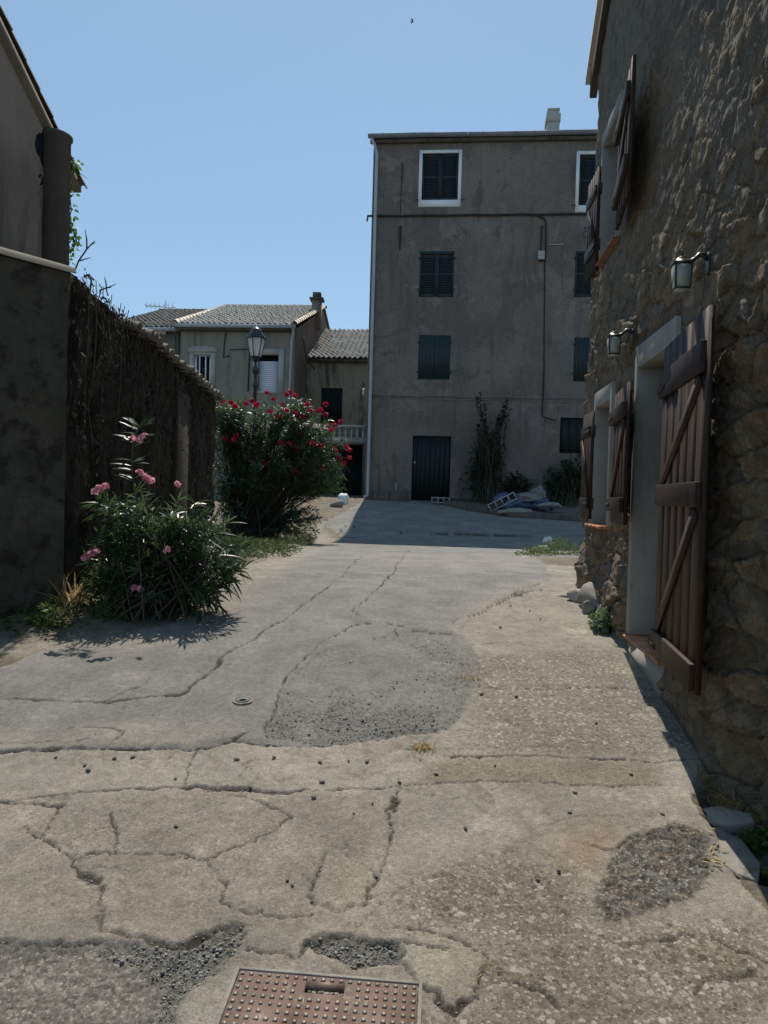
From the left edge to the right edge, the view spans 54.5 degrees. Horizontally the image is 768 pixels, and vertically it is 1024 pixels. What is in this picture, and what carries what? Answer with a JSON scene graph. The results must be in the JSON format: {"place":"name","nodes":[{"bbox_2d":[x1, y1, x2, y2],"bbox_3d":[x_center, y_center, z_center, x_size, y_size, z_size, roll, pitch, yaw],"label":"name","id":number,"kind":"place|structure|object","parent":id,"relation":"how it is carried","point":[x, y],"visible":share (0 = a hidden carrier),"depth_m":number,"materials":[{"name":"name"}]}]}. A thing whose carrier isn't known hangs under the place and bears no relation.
{"place":"outdoors","nodes":[
{"label":"outdoors","id":0,"kind":"place"},
{"bbox_2d":[0,500,584,754],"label":"road","id":1,"kind":"structure","parent":0,"point":[377,581],"depth_m":5.35,"materials":[{"name":"concrete"}]},
{"bbox_2d":[232,696,252,704],"bbox_3d":[-0.870,1.163,4.586,0.128,0.029,0.128,2,1,0],"label":"valve cover","id":2,"kind":"object","parent":1,"relation":"on","point":[242,700],"visible":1,"depth_m":4.58,"materials":[{"name":"grey metal"}]},
{"bbox_2d":[454,671,480,681],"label":"grass tuft","id":3,"kind":"object","parent":1,"relation":"on","point":[468,677],"visible":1,"depth_m":5.04,"materials":[{"name":"beige plant"}]},
{"bbox_2d":[514,544,556,555],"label":"weed clump","id":4,"kind":"object","parent":1,"relation":"on","point":[535,549],"visible":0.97,"depth_m":12.79,"materials":[{"name":"green plant"}]},
{"bbox_2d":[542,537,552,545],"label":"broken stone","id":5,"kind":"object","parent":1,"relation":"on","point":[545,539],"visible":0.55,"depth_m":16.73,"materials":[{"name":"grey stone"}]},
{"bbox_2d":[527,537,579,555],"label":"weed clump","id":6,"kind":"object","parent":1,"relation":"on","point":[574,552],"visible":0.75,"depth_m":13.60,"materials":[{"name":"green plant"}]},
{"bbox_2d":[0,0,598,356],"label":"sky","id":7,"kind":"structure","parent":0,"point":[225,150],"materials":[{"name":"blue"}]},
{"bbox_2d":[0,564,767,1023],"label":"concrete paving","id":8,"kind":"structure","parent":0,"point":[450,906],"depth_m":3.10,"materials":[{"name":"grey concrete"}]},
{"bbox_2d":[215,966,422,1023],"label":"manhole cover","id":9,"kind":"object","parent":8,"relation":"on","point":[254,995],"visible":0.98,"depth_m":2.39,"materials":[{"name":"metal"}]},
{"bbox_2d":[1,635,735,1023],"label":"loose gravel","id":10,"kind":"structure","parent":8,"relation":"on","point":[221,957],"depth_m":2.62,"materials":[{"name":"grey gravel"}]},
{"bbox_2d":[411,740,437,753],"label":"grass tuft","id":11,"kind":"object","parent":8,"relation":"on","point":[423,747],"visible":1,"depth_m":4.09,"materials":[{"name":"beige plant"}]},
{"bbox_2d":[476,963,508,978],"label":"grass tuft","id":12,"kind":"object","parent":8,"relation":"on","point":[488,969],"visible":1,"depth_m":2.54,"materials":[{"name":"beige plant"}]},
{"bbox_2d":[556,592,567,596],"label":"rock","id":13,"kind":"object","parent":8,"relation":"on","point":[563,594],"visible":0.25,"depth_m":7.30,"materials":[{"name":"grey stone"}]},
{"bbox_2d":[566,588,579,602],"bbox_3d":[1.910,0.838,7.185,0.289,0.206,0.227,0,2,-41],"label":"rock","id":14,"kind":"object","parent":8,"relation":"on","point":[572,594],"visible":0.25,"depth_m":7.12,"materials":[{"name":"grey stone"}]},
{"bbox_2d":[581,600,596,613],"bbox_3d":[1.844,0.879,6.734,0.130,0.172,0.157,2,1,0],"label":"rock","id":15,"kind":"object","parent":8,"relation":"on","point":[588,607],"visible":0.72,"depth_m":6.67,"materials":[{"name":"grey stone"}]},
{"bbox_2d":[587,610,602,624],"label":"weed clump","id":16,"kind":"object","parent":8,"relation":"on","point":[590,615],"visible":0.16,"depth_m":6.35,"materials":[{"name":"green plant"}]},
{"bbox_2d":[589,603,613,634],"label":"ground ivy","id":17,"kind":"object","parent":8,"relation":"on","point":[602,620],"visible":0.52,"depth_m":6.09,"materials":[{"name":"green plant"}]},
{"bbox_2d":[0,492,767,909],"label":"ground","id":18,"kind":"structure","parent":0,"point":[14,648],"depth_m":5.83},
{"bbox_2d":[0,5,86,265],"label":"old house","id":19,"kind":"structure","parent":18,"relation":"on","point":[37,179],"depth_m":10.07,"materials":[{"name":"grey paint"}]},
{"bbox_2d":[69,157,85,264],"bbox_3d":[-4.599,-4.413,10.851,0.402,1.873,0.378,0,2,-41],"label":"hanging vine","id":20,"kind":"object","parent":19,"relation":"attached to","point":[75,168],"visible":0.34,"depth_m":10.85,"materials":[{"name":"green plant"}]},
{"bbox_2d":[23,600,72,631],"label":"weed clump","id":21,"kind":"object","parent":18,"relation":"on","point":[37,613],"visible":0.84,"depth_m":5.75,"materials":[{"name":"green plant"}]},
{"bbox_2d":[34,571,102,607],"bbox_3d":[-2.663,0.635,6.269,0.624,0.325,0.737,2,1,0],"label":"weed clump","id":22,"kind":"object","parent":18,"relation":"on","point":[70,595],"visible":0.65,"depth_m":6.19,"materials":[{"name":"yellow plant"}]},
{"bbox_2d":[0,247,223,616],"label":"garden wall","id":23,"kind":"structure","parent":18,"relation":"on","point":[42,493],"depth_m":6.19,"materials":[{"name":"grey concrete"}]},
{"bbox_2d":[75,230,95,269],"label":"bare twig","id":24,"kind":"object","parent":23,"relation":"on","point":[87,246],"visible":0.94,"depth_m":6.45,"materials":[{"name":"brown wood"}]},
{"bbox_2d":[99,277,115,295],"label":"bare twig","id":25,"kind":"object","parent":23,"relation":"on","point":[107,287],"visible":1,"depth_m":7.25,"materials":[{"name":"brown wood"}]},
{"bbox_2d":[68,268,224,584],"bbox_3d":[-2.750,-0.415,9.229,0.522,3.404,6.120,2,1,0],"label":"dead ivy","id":26,"kind":"object","parent":23,"relation":"attached to","point":[89,276],"visible":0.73,"depth_m":7.67,"materials":[{"name":"brown plant"}]},
{"bbox_2d":[84,596,139,622],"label":"weed clump","id":27,"kind":"object","parent":18,"relation":"on","point":[108,614],"visible":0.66,"depth_m":6.00,"materials":[{"name":"green plant"}]},
{"bbox_2d":[61,413,255,623],"bbox_3d":[-1.826,0.069,6.383,1.535,1.800,1.182,2,1,0],"label":"pink oleander","id":28,"kind":"object","parent":18,"relation":"on","point":[177,571],"visible":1,"depth_m":6.16,"materials":[{"name":"green plant"}]},
{"bbox_2d":[0,529,317,635],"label":"undergrowth","id":29,"kind":"object","parent":18,"relation":"on","point":[266,541],"visible":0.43,"depth_m":9.31,"materials":[{"name":"green plant"}]},
{"bbox_2d":[127,308,207,354],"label":"row house","id":30,"kind":"structure","parent":18,"relation":"on","point":[154,321],"depth_m":28.37,"materials":[{"name":"grey tile"}]},
{"bbox_2d":[145,300,175,334],"bbox_3d":[-8.107,-7.058,26.981,1.101,1.250,0.400,2,1,0],"label":"television antenna","id":31,"kind":"object","parent":30,"relation":"attached to","point":[155,306],"visible":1,"depth_m":26.96,"materials":[{"name":"grey metal"}]},
{"bbox_2d":[172,292,332,491],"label":"village house","id":32,"kind":"structure","parent":18,"relation":"on","point":[214,350],"depth_m":27.07,"materials":[{"name":"paint"}]},
{"bbox_2d":[194,355,210,381],"bbox_3d":[-6.613,-5.127,27.206,0.632,1.177,0.110,2,1,4],"label":"window frame","id":33,"kind":"structure","parent":32,"relation":"in","point":[195,362],"depth_m":27.18,"materials":[{"name":"white wood"}]},
{"bbox_2d":[246,326,265,467],"bbox_3d":[-3.306,-2.180,18.957,0.498,5.079,0.508,2,1,0],"label":"street lamp","id":34,"kind":"object","parent":18,"relation":"on","point":[256,338],"visible":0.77,"depth_m":18.83,"materials":[{"name":"black metal"}]},
{"bbox_2d":[213,389,351,539],"bbox_3d":[-2.307,-0.963,16.207,3.282,3.299,1.859,2,1,0],"label":"oleander","id":35,"kind":"object","parent":18,"relation":"on","point":[255,502],"visible":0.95,"depth_m":15.94,"materials":[{"name":"green plant"}]},
{"bbox_2d":[297,328,368,495],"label":"terrace house","id":36,"kind":"structure","parent":18,"relation":"on","point":[337,381],"depth_m":28.80,"materials":[{"name":"paint"}]},
{"bbox_2d":[320,446,362,494],"bbox_3d":[-1.597,-1.318,28.648,3.635,2.436,0.050,2,1,4],"label":"garage door","id":37,"kind":"structure","parent":36,"relation":"in","point":[353,476],"depth_m":28.59,"materials":[{"name":"black paint"}]},
{"bbox_2d":[330,500,343,506],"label":"rock","id":38,"kind":"object","parent":18,"relation":"on","point":[339,503],"visible":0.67,"depth_m":22.26,"materials":[{"name":"grey stone"}]},
{"bbox_2d":[338,493,348,503],"bbox_3d":[-1.260,-0.388,23.186,0.337,0.402,0.368,2,1,21],"label":"rock","id":39,"kind":"object","parent":18,"relation":"on","point":[344,497],"visible":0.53,"depth_m":23.04,"materials":[{"name":"white stone"}]},
{"bbox_2d":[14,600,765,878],"bbox_3d":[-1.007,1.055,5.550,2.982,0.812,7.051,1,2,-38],"label":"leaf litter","id":40,"kind":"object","parent":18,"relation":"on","point":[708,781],"visible":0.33,"depth_m":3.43,"materials":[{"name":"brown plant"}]},
{"bbox_2d":[363,108,597,502],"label":"tall house","id":41,"kind":"structure","parent":18,"relation":"on","point":[478,284],"depth_m":24.02,"materials":[{"name":"grey concrete"}]},
{"bbox_2d":[411,436,430,499],"bbox_3d":[1.212,-1.433,24.372,0.575,2.089,0.055,2,1,5],"label":"door","id":42,"kind":"structure","parent":41,"relation":"in","point":[421,444],"depth_m":24.36,"materials":[{"name":"black paint"}]},
{"bbox_2d":[429,436,450,499],"bbox_3d":[1.831,-1.415,24.318,0.649,2.089,0.045,2,1,5],"label":"door","id":43,"kind":"structure","parent":41,"relation":"in","point":[439,465],"depth_m":24.30,"materials":[{"name":"black paint"}]},
{"bbox_2d":[559,418,582,452],"bbox_3d":[6.287,-2.441,23.876,1.277,1.116,0.040,2,1,5],"label":"window","id":44,"kind":"structure","parent":41,"relation":"in","point":[570,428],"depth_m":23.89,"materials":[{"name":"black paint"}]},
{"bbox_2d":[577,582,597,606],"bbox_3d":[1.954,0.824,6.857,0.288,0.339,0.421,2,1,0],"label":"rock","id":45,"kind":"object","parent":18,"relation":"on","point":[586,592],"visible":0.3,"depth_m":6.80,"materials":[{"name":"grey stone"}]},
{"bbox_2d":[574,0,767,828],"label":"stone house","id":46,"kind":"structure","parent":18,"relation":"on","point":[671,563],"depth_m":4.37,"materials":[{"name":"stone"}]},
{"bbox_2d":[606,327,633,356],"bbox_3d":[1.843,-1.333,5.815,0.201,0.227,0.101,2,1,5],"label":"wall lantern","id":47,"kind":"object","parent":46,"relation":"attached to","point":[613,341],"depth_m":5.78,"materials":[{"name":"white glass"}]},
{"bbox_2d":[670,250,710,292],"bbox_3d":[1.691,-1.333,4.111,0.201,0.227,0.101,2,1,5],"label":"wall lantern","id":48,"kind":"object","parent":46,"relation":"attached to","point":[681,267],"depth_m":4.08,"materials":[{"name":"white glass"}]},
{"bbox_2d":[689,761,731,801],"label":"grass tuft","id":49,"kind":"object","parent":18,"relation":"on","point":[694,765],"visible":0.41,"depth_m":3.89,"materials":[{"name":"green plant"}]},
{"bbox_2d":[703,806,754,833],"bbox_3d":[1.646,1.494,3.617,0.287,0.066,0.180,2,1,0],"label":"flat stone","id":50,"kind":"object","parent":18,"relation":"on","point":[732,823],"visible":0.59,"depth_m":3.57,"materials":[{"name":"grey stone"}]},
{"bbox_2d":[704,784,764,824],"bbox_3d":[1.799,1.445,3.742,0.629,0.162,0.484,2,1,0],"label":"grass tuft","id":51,"kind":"object","parent":18,"relation":"on","point":[722,797],"visible":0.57,"depth_m":3.74,"materials":[{"name":"green plant"}]},
{"bbox_2d":[715,828,760,883],"bbox_3d":[1.527,1.511,3.278,0.197,0.069,0.407,2,1,0],"label":"flat stone","id":52,"kind":"object","parent":18,"relation":"on","point":[741,860],"visible":0.61,"depth_m":3.23,"materials":[{"name":"grey stone"}]},
{"bbox_2d":[738,827,767,859],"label":"weed clump","id":53,"kind":"object","parent":18,"relation":"on","point":[754,840],"visible":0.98,"depth_m":3.41,"materials":[{"name":"green plant"}]},
{"bbox_2d":[759,867,767,886],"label":"weed clump","id":54,"kind":"object","parent":18,"relation":"on","point":[763,879],"visible":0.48,"depth_m":3.15,"materials":[{"name":"green plant"}]},
{"bbox_2d":[438,498,582,521],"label":"pavement","id":55,"kind":"structure","parent":0,"point":[568,513],"depth_m":21.71,"materials":[{"name":"grey concrete"}]},
{"bbox_2d":[431,497,449,502],"bbox_3d":[1.804,-0.373,23.686,0.580,0.190,0.250,2,1,5],"label":"concrete block","id":56,"kind":"object","parent":55,"relation":"on","point":[435,499],"depth_m":23.59,"materials":[{"name":"grey concrete"}]},
{"bbox_2d":[460,392,512,503],"bbox_3d":[3.208,-2.000,23.468,1.384,3.579,1.351,0,2,-42],"label":"tall shrub","id":57,"kind":"object","parent":55,"relation":"on","point":[487,479],"visible":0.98,"depth_m":23.36,"materials":[{"name":"green plant"}]},
{"bbox_2d":[487,492,516,511],"bbox_3d":[3.447,-0.296,21.733,0.861,0.616,0.231,2,1,5],"label":"concrete block","id":58,"kind":"object","parent":55,"relation":"on","point":[496,504],"depth_m":21.66,"materials":[{"name":"grey concrete"}]},
{"bbox_2d":[492,492,534,509],"bbox_3d":[3.842,-0.275,22.120,1.153,0.615,1.005,1,1,-13],"label":"plastic sheet","id":59,"kind":"object","parent":55,"relation":"on","point":[517,503],"visible":0.37,"depth_m":21.71,"materials":[{"name":"blue plastic"}]},
{"bbox_2d":[516,492,540,501],"bbox_3d":[4.175,-0.440,21.942,0.867,0.309,0.660,2,1,0],"label":"sack","id":60,"kind":"object","parent":59,"relation":"on","point":[527,497],"visible":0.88,"depth_m":21.69,"materials":[{"name":"white fabric"}]},
{"bbox_2d":[497,508,532,514],"bbox_3d":[3.770,-0.004,21.456,1.073,0.245,0.454,2,1,0],"label":"flat stone","id":61,"kind":"object","parent":55,"relation":"on","point":[505,511],"visible":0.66,"depth_m":21.35,"materials":[{"name":"grey stone"}]},
{"bbox_2d":[503,470,533,492],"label":"shrub","id":62,"kind":"object","parent":55,"relation":"on","point":[513,485],"visible":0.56,"depth_m":23.41,"materials":[{"name":"green plant"}]},
{"bbox_2d":[529,498,553,510],"bbox_3d":[4.586,-0.221,21.983,0.833,0.386,0.800,2,1,0],"label":"plastic sheet","id":63,"kind":"object","parent":55,"relation":"on","point":[532,506],"visible":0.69,"depth_m":21.75,"materials":[{"name":"blue plastic"}]},
{"bbox_2d":[530,485,545,499],"bbox_3d":[4.545,-0.561,21.995,0.480,0.469,0.478,2,1,0],"label":"sack","id":64,"kind":"object","parent":63,"relation":"on","point":[540,491],"visible":0.7,"depth_m":21.86,"materials":[{"name":"white fabric"}]},
{"bbox_2d":[535,502,561,507],"bbox_3d":[4.719,-0.197,21.358,0.805,0.183,0.440,2,1,0],"label":"flat stone","id":65,"kind":"object","parent":55,"relation":"on","point":[549,505],"visible":1,"depth_m":21.21,"materials":[{"name":"grey stone"}]},
{"bbox_2d":[543,453,581,507],"bbox_3d":[5.776,-1.007,23.395,1.539,1.739,1.363,2,1,28],"label":"leafy shrub","id":66,"kind":"object","parent":55,"relation":"on","point":[565,490],"visible":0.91,"depth_m":23.27,"materials":[{"name":"green plant"}]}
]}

